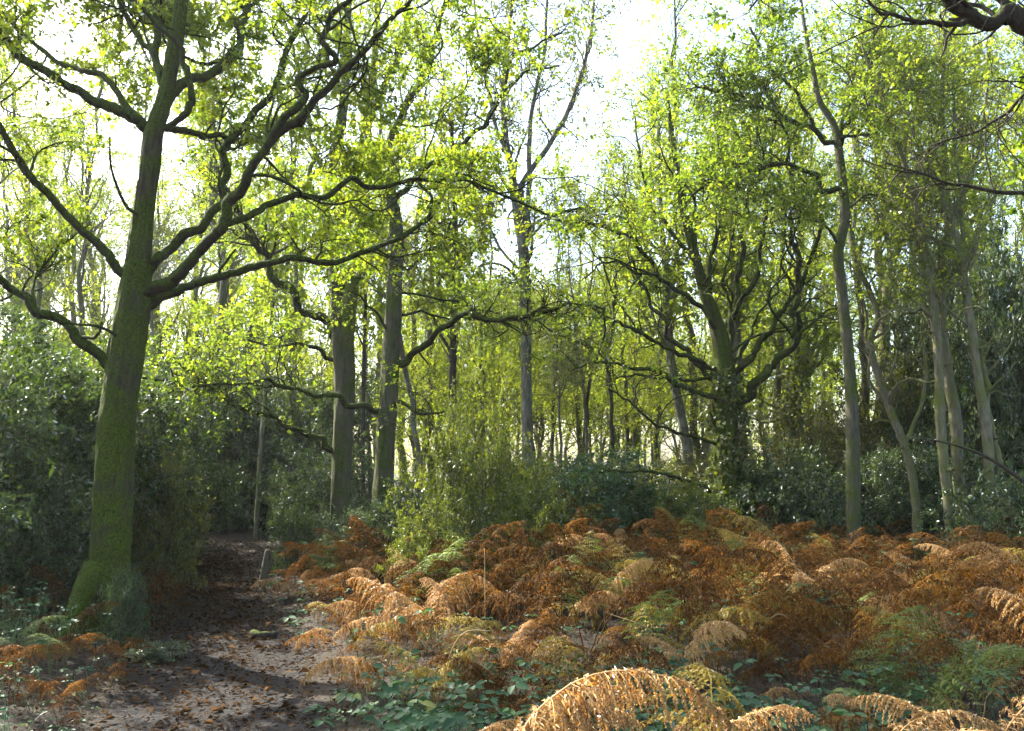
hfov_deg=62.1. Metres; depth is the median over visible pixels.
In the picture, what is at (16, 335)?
holly bush
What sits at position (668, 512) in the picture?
bracken fern
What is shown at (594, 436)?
understorey tree
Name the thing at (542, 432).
understorey tree
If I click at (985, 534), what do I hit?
bracken fern
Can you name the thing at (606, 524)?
bracken fern
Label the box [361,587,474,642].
bracken fern
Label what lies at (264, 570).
birch stump
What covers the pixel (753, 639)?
bracken fern
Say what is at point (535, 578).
bracken fern
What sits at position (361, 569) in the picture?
bracken fern
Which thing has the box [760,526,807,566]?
bracken fern
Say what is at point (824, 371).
woodland tree
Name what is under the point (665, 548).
bracken fern
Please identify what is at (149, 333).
understorey tree
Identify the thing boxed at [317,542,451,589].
bracken fern
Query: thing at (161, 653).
ground ivy
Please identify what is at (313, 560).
bracken fern
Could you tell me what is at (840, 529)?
bracken fern
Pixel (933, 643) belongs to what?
bracken fern
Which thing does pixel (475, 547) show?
bracken fern
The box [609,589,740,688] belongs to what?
bracken fern
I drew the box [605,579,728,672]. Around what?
bracken fern
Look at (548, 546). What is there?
bracken fern
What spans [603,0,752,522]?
woodland tree
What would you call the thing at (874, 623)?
bracken fern
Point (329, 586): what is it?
bracken fern
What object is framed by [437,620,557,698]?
bracken fern
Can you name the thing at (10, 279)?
slim birch
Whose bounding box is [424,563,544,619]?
bracken fern
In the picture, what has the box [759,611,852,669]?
bracken fern
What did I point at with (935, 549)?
bracken fern
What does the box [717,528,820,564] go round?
bracken fern
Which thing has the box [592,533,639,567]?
bracken fern
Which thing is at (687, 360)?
understorey tree
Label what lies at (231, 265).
woodland tree
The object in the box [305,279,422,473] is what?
understorey tree
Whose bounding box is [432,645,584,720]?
bracken fern
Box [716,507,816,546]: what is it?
bracken fern
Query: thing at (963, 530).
bracken fern
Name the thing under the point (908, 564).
bracken fern
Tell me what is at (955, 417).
ash tree
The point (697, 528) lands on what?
bracken fern
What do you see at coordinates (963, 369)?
holly bush
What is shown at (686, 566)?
bracken fern
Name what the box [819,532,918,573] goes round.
bracken fern
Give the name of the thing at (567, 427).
understorey tree
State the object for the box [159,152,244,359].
woodland tree
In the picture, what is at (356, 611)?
bracken fern
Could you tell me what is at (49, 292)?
woodland tree
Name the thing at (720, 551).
bracken fern
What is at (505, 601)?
bracken fern
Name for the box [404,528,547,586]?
bracken fern
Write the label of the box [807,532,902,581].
bracken fern
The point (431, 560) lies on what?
bracken fern
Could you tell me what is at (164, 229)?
slim birch
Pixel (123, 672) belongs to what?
bracken fern
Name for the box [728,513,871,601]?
bracken fern
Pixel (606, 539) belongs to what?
bracken fern
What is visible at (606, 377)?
woodland tree
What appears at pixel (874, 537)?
bracken fern
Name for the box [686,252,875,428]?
understorey tree
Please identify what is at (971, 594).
bracken fern
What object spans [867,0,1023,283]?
woodland tree
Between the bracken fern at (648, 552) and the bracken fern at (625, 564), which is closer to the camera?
the bracken fern at (625, 564)
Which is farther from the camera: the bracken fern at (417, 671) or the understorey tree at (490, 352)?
the understorey tree at (490, 352)
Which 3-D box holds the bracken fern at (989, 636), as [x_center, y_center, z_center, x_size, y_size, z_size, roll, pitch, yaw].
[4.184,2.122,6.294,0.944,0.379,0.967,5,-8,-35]
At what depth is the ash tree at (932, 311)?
13.29 m
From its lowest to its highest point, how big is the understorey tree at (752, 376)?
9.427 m
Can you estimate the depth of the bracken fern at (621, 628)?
7.07 m
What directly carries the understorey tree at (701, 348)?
on the ground
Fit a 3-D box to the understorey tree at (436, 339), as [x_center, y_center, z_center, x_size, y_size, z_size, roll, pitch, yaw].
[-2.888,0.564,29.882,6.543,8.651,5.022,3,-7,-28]
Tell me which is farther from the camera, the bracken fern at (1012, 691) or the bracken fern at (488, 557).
the bracken fern at (488, 557)
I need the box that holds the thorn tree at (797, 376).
[736,256,862,514]
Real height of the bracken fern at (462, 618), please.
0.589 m
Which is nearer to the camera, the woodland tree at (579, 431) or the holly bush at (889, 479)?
the holly bush at (889, 479)
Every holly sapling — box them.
[373,327,531,590]
[373,482,477,603]
[450,387,572,581]
[483,438,611,550]
[610,458,741,546]
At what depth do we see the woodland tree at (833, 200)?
29.85 m
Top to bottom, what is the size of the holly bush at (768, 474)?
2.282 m
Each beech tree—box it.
[604,87,724,491]
[672,61,807,497]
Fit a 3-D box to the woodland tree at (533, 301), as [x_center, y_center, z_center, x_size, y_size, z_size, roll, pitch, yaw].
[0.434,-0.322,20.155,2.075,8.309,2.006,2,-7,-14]
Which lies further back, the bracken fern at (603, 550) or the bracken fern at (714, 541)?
the bracken fern at (603, 550)
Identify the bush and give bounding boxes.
[0,279,171,571]
[0,295,206,594]
[0,305,92,635]
[0,327,214,606]
[27,335,262,563]
[47,338,225,546]
[130,427,215,592]
[132,566,194,628]
[142,323,272,520]
[143,369,236,532]
[186,331,285,531]
[192,373,329,533]
[206,345,356,524]
[245,357,380,539]
[255,432,374,552]
[266,501,325,573]
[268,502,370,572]
[313,489,435,576]
[358,467,462,580]
[455,445,575,532]
[525,444,700,548]
[534,445,641,533]
[539,445,655,525]
[585,452,709,538]
[642,440,774,531]
[708,446,821,543]
[709,434,928,555]
[739,392,845,536]
[759,389,888,531]
[825,351,936,523]
[826,426,937,556]
[840,333,932,454]
[860,434,974,550]
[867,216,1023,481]
[880,208,1019,387]
[903,194,1023,429]
[904,442,1023,553]
[913,452,1023,579]
[923,240,1023,535]
[934,210,1023,534]
[936,239,1023,530]
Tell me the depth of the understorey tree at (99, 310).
26.01 m
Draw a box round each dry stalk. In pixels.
[436,630,493,704]
[484,548,486,662]
[611,614,660,657]
[759,614,802,630]
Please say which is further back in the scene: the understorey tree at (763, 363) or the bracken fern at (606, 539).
the understorey tree at (763, 363)
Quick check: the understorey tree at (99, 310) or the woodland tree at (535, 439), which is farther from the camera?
the woodland tree at (535, 439)
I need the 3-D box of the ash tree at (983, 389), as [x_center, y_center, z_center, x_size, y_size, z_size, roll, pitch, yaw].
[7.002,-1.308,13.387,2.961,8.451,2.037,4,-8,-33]
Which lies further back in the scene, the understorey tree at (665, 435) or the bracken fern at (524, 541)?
the understorey tree at (665, 435)
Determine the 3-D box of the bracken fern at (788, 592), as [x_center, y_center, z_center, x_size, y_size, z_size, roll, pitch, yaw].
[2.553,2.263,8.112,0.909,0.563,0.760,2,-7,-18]
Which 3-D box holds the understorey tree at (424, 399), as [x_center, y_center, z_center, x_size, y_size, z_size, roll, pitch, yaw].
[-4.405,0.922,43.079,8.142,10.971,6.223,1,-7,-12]
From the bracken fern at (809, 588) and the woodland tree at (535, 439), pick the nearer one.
the bracken fern at (809, 588)
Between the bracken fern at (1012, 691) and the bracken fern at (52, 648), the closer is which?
the bracken fern at (1012, 691)
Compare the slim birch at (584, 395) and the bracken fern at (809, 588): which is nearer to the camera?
the bracken fern at (809, 588)
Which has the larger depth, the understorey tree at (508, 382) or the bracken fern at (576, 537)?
the understorey tree at (508, 382)
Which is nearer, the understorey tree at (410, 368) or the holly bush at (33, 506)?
the holly bush at (33, 506)
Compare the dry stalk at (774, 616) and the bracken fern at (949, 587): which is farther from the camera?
the bracken fern at (949, 587)
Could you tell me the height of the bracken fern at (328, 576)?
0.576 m
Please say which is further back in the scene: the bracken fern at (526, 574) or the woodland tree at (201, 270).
the woodland tree at (201, 270)
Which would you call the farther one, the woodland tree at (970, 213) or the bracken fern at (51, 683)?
the woodland tree at (970, 213)
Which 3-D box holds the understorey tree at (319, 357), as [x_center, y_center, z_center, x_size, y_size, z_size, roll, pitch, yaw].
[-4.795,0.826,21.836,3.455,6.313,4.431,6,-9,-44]
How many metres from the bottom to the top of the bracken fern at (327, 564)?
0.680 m
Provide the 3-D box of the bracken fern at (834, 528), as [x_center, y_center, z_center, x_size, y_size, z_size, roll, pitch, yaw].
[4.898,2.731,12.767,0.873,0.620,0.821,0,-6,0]
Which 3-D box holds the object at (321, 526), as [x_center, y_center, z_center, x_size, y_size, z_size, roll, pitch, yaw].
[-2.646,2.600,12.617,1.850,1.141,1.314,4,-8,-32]
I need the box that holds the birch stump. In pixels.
[259,549,270,585]
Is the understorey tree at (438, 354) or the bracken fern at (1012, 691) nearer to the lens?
the bracken fern at (1012, 691)
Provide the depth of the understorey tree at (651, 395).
22.95 m
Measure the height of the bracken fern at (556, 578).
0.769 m
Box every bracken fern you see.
[0,584,58,620]
[0,603,67,643]
[0,615,66,656]
[0,643,29,683]
[0,644,46,672]
[0,644,47,700]
[0,673,69,707]
[1,563,74,611]
[8,602,121,658]
[8,680,85,728]
[23,633,106,672]
[42,672,110,700]
[60,637,150,670]
[99,636,156,663]
[106,641,138,688]
[250,570,330,596]
[270,550,326,584]
[271,539,369,590]
[278,541,322,570]
[284,606,397,666]
[291,556,335,599]
[294,605,376,652]
[295,541,390,576]
[299,646,483,701]
[300,538,335,570]
[304,570,377,613]
[305,579,361,625]
[306,533,363,589]
[306,556,394,599]
[306,618,446,695]
[313,527,393,582]
[315,549,439,599]
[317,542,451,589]
[324,571,478,642]
[324,590,407,644]
[331,543,394,577]
[331,569,491,651]
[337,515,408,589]
[339,607,482,683]
[354,526,419,584]
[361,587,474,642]
[369,575,431,626]
[373,633,493,670]
[374,620,507,710]
[377,537,496,607]
[383,520,545,616]
[389,546,467,611]
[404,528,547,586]
[406,523,513,621]
[411,541,476,605]
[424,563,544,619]
[426,562,571,621]
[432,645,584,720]
[433,672,563,730]
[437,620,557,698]
[448,608,663,699]
[451,529,562,606]
[458,536,540,568]
[458,545,540,601]
[465,556,680,654]
[470,581,574,635]
[472,557,616,632]
[476,670,627,715]
[478,539,563,598]
[478,719,527,730]
[484,626,536,654]
[493,543,605,612]
[493,597,585,690]
[502,635,572,662]
[503,532,541,560]
[506,635,670,730]
[508,522,628,604]
[514,667,734,730]
[515,530,691,607]
[522,518,602,562]
[523,531,585,572]
[526,537,583,595]
[530,507,586,547]
[536,555,621,628]
[538,641,614,676]
[539,638,645,714]
[555,490,604,542]
[555,518,620,547]
[576,548,611,575]
[578,569,673,627]
[581,559,665,620]
[581,579,612,588]
[582,667,697,730]
[583,526,642,572]
[586,545,623,577]
[587,519,657,555]
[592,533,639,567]
[592,541,676,596]
[596,599,706,649]
[597,538,682,612]
[599,550,758,594]
[601,519,691,578]
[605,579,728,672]
[608,508,713,577]
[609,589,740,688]
[613,539,681,574]
[621,526,842,658]
[624,541,686,554]
[627,551,772,668]
[631,506,707,555]
[631,562,706,600]
[634,548,778,631]
[634,619,746,689]
[634,662,816,730]
[640,562,699,598]
[640,590,828,676]
[641,568,721,615]
[647,511,692,546]
[647,570,697,642]
[648,515,723,570]
[660,547,753,588]
[666,521,748,577]
[668,524,721,539]
[668,545,711,571]
[678,556,918,662]
[681,539,824,617]
[686,589,782,662]
[693,545,847,655]
[693,558,790,613]
[696,538,760,556]
[699,545,784,593]
[699,707,1004,730]
[700,707,872,730]
[702,617,783,675]
[705,509,771,547]
[711,519,815,544]
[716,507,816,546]
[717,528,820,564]
[721,565,809,619]
[722,537,805,604]
[724,504,803,557]
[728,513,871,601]
[731,608,873,693]
[736,587,883,625]
[737,540,868,622]
[738,601,839,655]
[741,568,809,629]
[750,554,826,582]
[751,622,868,715]
[756,535,928,584]
[759,531,811,569]
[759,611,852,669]
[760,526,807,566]
[762,537,887,568]
[771,567,983,679]
[773,601,816,641]
[779,565,933,650]
[786,584,928,666]
[787,572,965,633]
[789,583,874,639]
[795,533,832,563]
[798,530,830,552]
[800,527,873,577]
[802,608,966,712]
[806,563,898,615]
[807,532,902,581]
[810,650,968,730]
[814,526,857,554]
[815,525,849,547]
[818,572,953,629]
[818,693,1023,730]
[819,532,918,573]
[819,587,878,639]
[822,558,886,605]
[829,533,1014,636]
[830,575,954,595]
[831,605,1023,728]
[837,542,915,586]
[842,593,933,657]
[844,627,1023,727]
[852,584,1023,667]
[858,605,1023,709]
[862,531,949,562]
[863,519,911,552]
[865,577,903,650]
[869,551,984,628]
[870,601,1022,657]
[871,613,983,684]
[874,532,933,559]
[875,534,952,569]
[895,535,929,567]
[902,628,1023,687]
[905,525,981,577]
[905,555,1023,629]
[907,580,978,630]
[912,581,1020,637]
[913,543,1017,592]
[914,557,991,576]
[916,528,1012,561]
[917,576,1008,626]
[921,539,948,554]
[926,551,1023,589]
[926,587,1023,639]
[928,555,976,580]
[935,545,1023,601]
[939,526,1022,643]
[951,541,1023,591]
[958,605,1023,645]
[962,561,1023,675]
[964,530,1022,559]
[979,608,1023,643]
[979,631,1022,646]
[982,532,1023,581]
[983,652,1023,705]
[985,536,1023,565]
[990,516,1023,542]
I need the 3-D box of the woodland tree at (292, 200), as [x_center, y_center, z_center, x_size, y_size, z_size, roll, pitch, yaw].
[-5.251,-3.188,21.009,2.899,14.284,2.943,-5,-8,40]
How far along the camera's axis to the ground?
6.64 m
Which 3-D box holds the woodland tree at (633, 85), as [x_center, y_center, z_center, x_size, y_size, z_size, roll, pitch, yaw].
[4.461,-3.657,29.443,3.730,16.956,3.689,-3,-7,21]
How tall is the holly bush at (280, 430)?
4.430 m
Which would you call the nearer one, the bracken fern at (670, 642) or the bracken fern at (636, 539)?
the bracken fern at (670, 642)
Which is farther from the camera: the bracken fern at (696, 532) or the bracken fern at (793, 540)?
the bracken fern at (696, 532)
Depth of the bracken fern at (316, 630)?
7.71 m
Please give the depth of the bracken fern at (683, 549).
11.41 m
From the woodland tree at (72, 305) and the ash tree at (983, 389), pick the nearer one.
the ash tree at (983, 389)
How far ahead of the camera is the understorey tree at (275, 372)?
28.89 m
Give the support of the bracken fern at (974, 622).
on the ground
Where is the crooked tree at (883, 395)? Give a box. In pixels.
[804,171,960,546]
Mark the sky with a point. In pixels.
(626, 28)
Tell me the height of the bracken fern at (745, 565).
0.852 m
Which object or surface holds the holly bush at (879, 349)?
on the ground
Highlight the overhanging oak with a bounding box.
[705,0,1023,313]
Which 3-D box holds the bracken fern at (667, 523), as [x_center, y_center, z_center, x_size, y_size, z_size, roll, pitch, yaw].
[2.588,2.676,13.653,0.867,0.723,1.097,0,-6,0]
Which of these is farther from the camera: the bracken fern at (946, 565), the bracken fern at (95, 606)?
the bracken fern at (946, 565)
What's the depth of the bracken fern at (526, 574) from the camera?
8.43 m
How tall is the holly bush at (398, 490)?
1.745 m
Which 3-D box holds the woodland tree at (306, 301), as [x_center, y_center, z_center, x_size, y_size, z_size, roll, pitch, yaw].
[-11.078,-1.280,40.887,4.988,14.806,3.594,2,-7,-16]
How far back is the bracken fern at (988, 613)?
6.78 m
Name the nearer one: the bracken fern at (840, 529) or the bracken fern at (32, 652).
the bracken fern at (32, 652)
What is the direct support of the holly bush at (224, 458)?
on the ground
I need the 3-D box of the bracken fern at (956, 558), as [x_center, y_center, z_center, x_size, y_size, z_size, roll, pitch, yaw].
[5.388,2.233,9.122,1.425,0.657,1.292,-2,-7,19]
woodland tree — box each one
[0,1,95,339]
[0,3,109,291]
[0,58,132,359]
[0,71,120,332]
[0,111,134,351]
[0,154,27,354]
[0,161,74,353]
[12,68,156,373]
[36,1,149,383]
[44,184,107,359]
[49,170,160,342]
[52,136,217,366]
[90,165,219,357]
[113,0,291,517]
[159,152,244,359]
[160,117,252,356]
[161,0,265,377]
[163,42,257,357]
[170,174,271,370]
[174,129,310,366]
[175,174,305,376]
[200,152,324,377]
[227,49,328,397]
[241,1,335,414]
[257,176,375,430]
[257,182,374,385]
[263,199,328,398]
[350,52,438,456]
[368,200,444,491]
[372,3,476,502]
[395,2,495,480]
[401,142,488,482]
[401,191,502,485]
[444,172,514,506]
[487,176,568,458]
[530,262,551,452]
[537,165,619,460]
[540,121,662,464]
[557,171,632,458]
[571,187,687,482]
[574,123,657,462]
[592,119,657,464]
[596,32,683,456]
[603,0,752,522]
[623,32,712,497]
[642,116,832,465]
[671,25,788,466]
[698,222,757,355]
[728,0,844,469]
[737,77,886,424]
[742,26,892,436]
[761,46,872,458]
[774,0,931,465]
[787,147,878,413]
[793,0,1023,439]
[816,133,950,373]
[817,104,933,378]
[823,0,983,354]
[850,15,1023,331]
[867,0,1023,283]
[908,142,1018,339]
[925,4,1023,281]
[926,0,1023,232]
[973,136,1023,270]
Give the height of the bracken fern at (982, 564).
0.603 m
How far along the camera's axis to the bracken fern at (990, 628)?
7.59 m
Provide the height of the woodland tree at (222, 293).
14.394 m
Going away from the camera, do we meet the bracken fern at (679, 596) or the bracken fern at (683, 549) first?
the bracken fern at (679, 596)
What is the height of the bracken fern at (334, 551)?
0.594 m
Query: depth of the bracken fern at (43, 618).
6.46 m
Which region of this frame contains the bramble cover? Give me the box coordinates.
[0,525,1023,730]
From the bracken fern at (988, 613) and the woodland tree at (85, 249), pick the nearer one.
the bracken fern at (988, 613)
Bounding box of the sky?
[0,0,1023,470]
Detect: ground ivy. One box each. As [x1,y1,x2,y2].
[93,563,153,646]
[121,638,195,667]
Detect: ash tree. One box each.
[803,0,999,564]
[854,2,1023,545]
[864,13,1022,511]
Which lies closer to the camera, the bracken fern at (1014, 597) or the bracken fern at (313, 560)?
the bracken fern at (1014, 597)
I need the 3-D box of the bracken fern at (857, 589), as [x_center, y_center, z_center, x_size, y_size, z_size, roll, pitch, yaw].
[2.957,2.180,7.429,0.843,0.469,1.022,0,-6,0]
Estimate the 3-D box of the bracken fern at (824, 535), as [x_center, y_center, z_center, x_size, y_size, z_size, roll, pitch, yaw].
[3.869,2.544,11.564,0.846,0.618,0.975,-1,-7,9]
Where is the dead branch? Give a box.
[919,437,1023,483]
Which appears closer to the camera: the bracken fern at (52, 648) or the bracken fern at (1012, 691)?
the bracken fern at (1012, 691)
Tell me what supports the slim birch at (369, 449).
on the ground
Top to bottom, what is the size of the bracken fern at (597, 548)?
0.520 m
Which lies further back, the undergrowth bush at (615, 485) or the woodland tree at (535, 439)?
the woodland tree at (535, 439)
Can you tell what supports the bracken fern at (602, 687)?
on the ground
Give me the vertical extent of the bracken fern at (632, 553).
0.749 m
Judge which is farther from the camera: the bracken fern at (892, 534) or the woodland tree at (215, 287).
the woodland tree at (215, 287)
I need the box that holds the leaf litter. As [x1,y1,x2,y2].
[0,534,1017,730]
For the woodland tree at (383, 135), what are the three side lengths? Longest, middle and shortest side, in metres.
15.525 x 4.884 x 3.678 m
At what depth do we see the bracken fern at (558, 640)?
5.22 m
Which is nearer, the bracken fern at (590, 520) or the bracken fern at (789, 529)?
the bracken fern at (789, 529)
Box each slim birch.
[0,32,72,345]
[93,20,206,364]
[301,0,421,499]
[301,0,460,517]
[445,83,532,445]
[514,114,591,464]
[534,193,595,470]
[537,159,617,457]
[803,0,998,370]
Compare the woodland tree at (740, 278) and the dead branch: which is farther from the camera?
the woodland tree at (740, 278)
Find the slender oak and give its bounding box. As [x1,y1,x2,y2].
[622,0,957,566]
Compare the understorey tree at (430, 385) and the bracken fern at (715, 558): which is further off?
the understorey tree at (430, 385)
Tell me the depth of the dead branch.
11.63 m
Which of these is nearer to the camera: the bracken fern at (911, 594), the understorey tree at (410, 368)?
the bracken fern at (911, 594)
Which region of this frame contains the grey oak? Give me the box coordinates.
[152,0,680,519]
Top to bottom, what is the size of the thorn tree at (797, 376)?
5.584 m
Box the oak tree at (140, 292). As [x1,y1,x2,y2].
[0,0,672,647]
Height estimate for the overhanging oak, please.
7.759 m
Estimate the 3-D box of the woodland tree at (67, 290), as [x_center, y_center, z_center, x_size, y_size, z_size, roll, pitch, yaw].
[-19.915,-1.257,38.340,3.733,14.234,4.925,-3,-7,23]
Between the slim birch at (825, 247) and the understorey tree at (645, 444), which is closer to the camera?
the slim birch at (825, 247)
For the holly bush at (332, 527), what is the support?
on the ground
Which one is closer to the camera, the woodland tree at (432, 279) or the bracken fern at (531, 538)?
the bracken fern at (531, 538)
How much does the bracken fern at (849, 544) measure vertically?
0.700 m
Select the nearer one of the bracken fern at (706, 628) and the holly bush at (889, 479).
the bracken fern at (706, 628)
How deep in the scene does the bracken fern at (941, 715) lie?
3.81 m
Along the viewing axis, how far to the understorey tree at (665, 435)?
35.35 m
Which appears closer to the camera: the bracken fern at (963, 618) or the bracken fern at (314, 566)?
the bracken fern at (963, 618)
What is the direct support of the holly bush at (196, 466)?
on the ground
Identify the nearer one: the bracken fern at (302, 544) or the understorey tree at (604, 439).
the bracken fern at (302, 544)
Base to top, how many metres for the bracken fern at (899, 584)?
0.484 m
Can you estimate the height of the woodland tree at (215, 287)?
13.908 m
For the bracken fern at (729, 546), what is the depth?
11.71 m
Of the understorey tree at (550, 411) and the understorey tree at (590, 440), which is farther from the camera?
the understorey tree at (550, 411)
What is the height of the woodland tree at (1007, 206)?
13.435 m
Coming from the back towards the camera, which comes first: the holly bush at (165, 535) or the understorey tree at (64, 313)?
the understorey tree at (64, 313)
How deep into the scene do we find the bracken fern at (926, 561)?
8.01 m
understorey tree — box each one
[5,274,106,370]
[42,266,169,372]
[104,295,189,369]
[154,286,250,375]
[199,285,286,402]
[248,284,358,412]
[271,279,406,446]
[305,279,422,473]
[354,281,514,498]
[355,274,490,488]
[355,285,469,482]
[357,300,473,466]
[366,280,487,501]
[378,251,601,496]
[399,281,513,496]
[416,268,581,460]
[441,255,622,454]
[443,282,570,456]
[443,290,574,457]
[470,310,574,462]
[476,276,630,457]
[500,272,657,456]
[512,267,653,463]
[512,285,616,464]
[541,283,618,461]
[544,289,622,453]
[548,277,712,480]
[551,285,669,463]
[561,317,646,458]
[568,252,706,467]
[569,293,703,447]
[581,280,676,458]
[593,308,651,448]
[594,298,710,464]
[606,280,809,463]
[618,282,753,434]
[634,296,700,476]
[643,248,843,459]
[646,312,755,465]
[671,270,829,432]
[683,300,818,450]
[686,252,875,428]
[746,252,913,498]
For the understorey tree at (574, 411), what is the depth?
22.06 m
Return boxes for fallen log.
[248,629,277,638]
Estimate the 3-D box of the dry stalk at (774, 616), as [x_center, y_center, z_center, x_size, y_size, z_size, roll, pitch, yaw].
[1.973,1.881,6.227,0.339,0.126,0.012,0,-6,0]
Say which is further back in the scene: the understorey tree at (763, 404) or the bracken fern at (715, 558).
the understorey tree at (763, 404)
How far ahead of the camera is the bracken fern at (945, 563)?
10.25 m
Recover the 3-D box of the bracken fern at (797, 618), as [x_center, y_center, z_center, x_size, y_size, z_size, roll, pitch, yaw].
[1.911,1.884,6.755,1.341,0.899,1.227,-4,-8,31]
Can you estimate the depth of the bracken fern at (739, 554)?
7.77 m
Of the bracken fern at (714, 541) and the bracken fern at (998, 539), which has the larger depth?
the bracken fern at (998, 539)
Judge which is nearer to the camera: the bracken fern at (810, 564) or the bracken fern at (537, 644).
the bracken fern at (537, 644)
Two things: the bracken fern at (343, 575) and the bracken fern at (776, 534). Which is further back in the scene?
the bracken fern at (776, 534)
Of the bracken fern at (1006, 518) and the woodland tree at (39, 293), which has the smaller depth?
the bracken fern at (1006, 518)
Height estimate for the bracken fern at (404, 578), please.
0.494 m
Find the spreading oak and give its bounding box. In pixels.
[445,3,948,548]
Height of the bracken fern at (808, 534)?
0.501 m
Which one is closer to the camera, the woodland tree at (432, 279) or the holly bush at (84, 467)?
the holly bush at (84, 467)
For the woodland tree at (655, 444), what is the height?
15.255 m
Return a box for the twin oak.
[58,0,471,534]
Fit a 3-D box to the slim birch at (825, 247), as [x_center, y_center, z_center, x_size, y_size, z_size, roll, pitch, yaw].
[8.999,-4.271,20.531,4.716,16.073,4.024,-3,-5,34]
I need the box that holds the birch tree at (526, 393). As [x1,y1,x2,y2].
[428,0,631,540]
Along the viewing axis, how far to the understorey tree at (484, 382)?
20.39 m
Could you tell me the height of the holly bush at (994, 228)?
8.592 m
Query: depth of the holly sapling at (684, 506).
14.68 m
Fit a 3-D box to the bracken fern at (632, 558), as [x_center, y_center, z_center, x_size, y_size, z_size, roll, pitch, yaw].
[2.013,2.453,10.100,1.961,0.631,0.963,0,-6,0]
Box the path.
[98,546,329,730]
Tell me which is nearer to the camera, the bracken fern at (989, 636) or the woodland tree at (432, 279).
the bracken fern at (989, 636)
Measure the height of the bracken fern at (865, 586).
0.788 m
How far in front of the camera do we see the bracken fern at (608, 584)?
7.97 m
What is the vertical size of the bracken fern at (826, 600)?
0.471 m
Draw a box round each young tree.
[189,140,322,541]
[312,168,415,522]
[402,61,512,514]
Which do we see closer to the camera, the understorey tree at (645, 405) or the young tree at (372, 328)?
the young tree at (372, 328)
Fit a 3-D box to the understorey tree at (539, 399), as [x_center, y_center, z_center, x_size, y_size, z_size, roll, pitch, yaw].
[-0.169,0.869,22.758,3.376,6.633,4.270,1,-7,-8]
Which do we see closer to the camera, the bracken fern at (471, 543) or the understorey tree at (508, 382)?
the bracken fern at (471, 543)
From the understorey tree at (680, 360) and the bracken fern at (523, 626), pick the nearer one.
the bracken fern at (523, 626)
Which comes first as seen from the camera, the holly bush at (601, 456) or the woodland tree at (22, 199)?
the holly bush at (601, 456)
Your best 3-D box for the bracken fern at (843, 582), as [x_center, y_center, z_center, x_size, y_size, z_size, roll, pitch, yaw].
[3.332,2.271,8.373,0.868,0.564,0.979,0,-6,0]
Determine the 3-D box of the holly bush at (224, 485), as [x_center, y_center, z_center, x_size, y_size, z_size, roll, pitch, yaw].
[-6.346,1.735,13.423,3.106,4.296,4.373,-5,-8,37]
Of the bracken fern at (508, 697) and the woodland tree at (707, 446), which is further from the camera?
the woodland tree at (707, 446)
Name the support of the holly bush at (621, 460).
on the ground
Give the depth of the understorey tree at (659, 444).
27.88 m
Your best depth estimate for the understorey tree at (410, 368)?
25.07 m
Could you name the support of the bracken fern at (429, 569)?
on the ground
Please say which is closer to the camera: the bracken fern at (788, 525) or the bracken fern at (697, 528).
the bracken fern at (697, 528)
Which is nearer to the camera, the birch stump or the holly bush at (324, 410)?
the birch stump
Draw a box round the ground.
[0,471,1023,730]
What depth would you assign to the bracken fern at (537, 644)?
6.53 m
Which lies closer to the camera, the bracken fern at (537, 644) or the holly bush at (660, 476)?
the bracken fern at (537, 644)
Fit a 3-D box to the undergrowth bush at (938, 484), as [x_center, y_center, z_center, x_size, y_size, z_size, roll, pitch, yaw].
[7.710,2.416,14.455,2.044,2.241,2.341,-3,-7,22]
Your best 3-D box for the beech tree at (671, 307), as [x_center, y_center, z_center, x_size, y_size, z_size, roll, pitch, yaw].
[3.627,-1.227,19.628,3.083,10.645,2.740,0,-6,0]
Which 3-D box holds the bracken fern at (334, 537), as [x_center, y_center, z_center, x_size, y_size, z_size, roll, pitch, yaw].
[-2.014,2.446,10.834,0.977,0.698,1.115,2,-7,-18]
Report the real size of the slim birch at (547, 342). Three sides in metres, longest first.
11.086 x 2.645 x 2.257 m
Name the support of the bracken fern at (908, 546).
on the ground
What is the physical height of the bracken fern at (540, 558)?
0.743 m
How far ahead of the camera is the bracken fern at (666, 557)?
6.40 m
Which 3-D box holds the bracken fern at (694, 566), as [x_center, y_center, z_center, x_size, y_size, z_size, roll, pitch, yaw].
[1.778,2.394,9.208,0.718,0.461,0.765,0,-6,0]
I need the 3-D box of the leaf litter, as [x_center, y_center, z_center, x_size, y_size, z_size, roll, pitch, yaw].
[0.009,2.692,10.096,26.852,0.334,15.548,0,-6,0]
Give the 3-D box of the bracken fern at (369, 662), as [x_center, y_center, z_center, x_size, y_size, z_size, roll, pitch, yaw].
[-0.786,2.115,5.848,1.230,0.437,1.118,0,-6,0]
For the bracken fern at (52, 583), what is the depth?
8.26 m
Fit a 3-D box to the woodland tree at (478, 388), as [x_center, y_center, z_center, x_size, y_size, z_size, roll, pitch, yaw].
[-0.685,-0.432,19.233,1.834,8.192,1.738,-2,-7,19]
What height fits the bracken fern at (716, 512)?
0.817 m
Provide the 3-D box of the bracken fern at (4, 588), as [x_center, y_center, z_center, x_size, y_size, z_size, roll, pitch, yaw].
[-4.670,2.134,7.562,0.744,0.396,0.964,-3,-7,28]
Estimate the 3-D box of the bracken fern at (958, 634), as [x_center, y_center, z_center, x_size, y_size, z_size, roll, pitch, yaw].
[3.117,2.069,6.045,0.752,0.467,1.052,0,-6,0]
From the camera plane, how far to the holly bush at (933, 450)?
14.68 m
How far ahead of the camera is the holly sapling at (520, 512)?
11.01 m
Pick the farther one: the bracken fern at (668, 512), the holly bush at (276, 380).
the holly bush at (276, 380)
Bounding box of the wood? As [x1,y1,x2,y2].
[3,276,912,484]
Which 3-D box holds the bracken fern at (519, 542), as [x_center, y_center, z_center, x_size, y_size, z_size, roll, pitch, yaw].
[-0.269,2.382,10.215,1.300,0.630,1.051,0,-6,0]

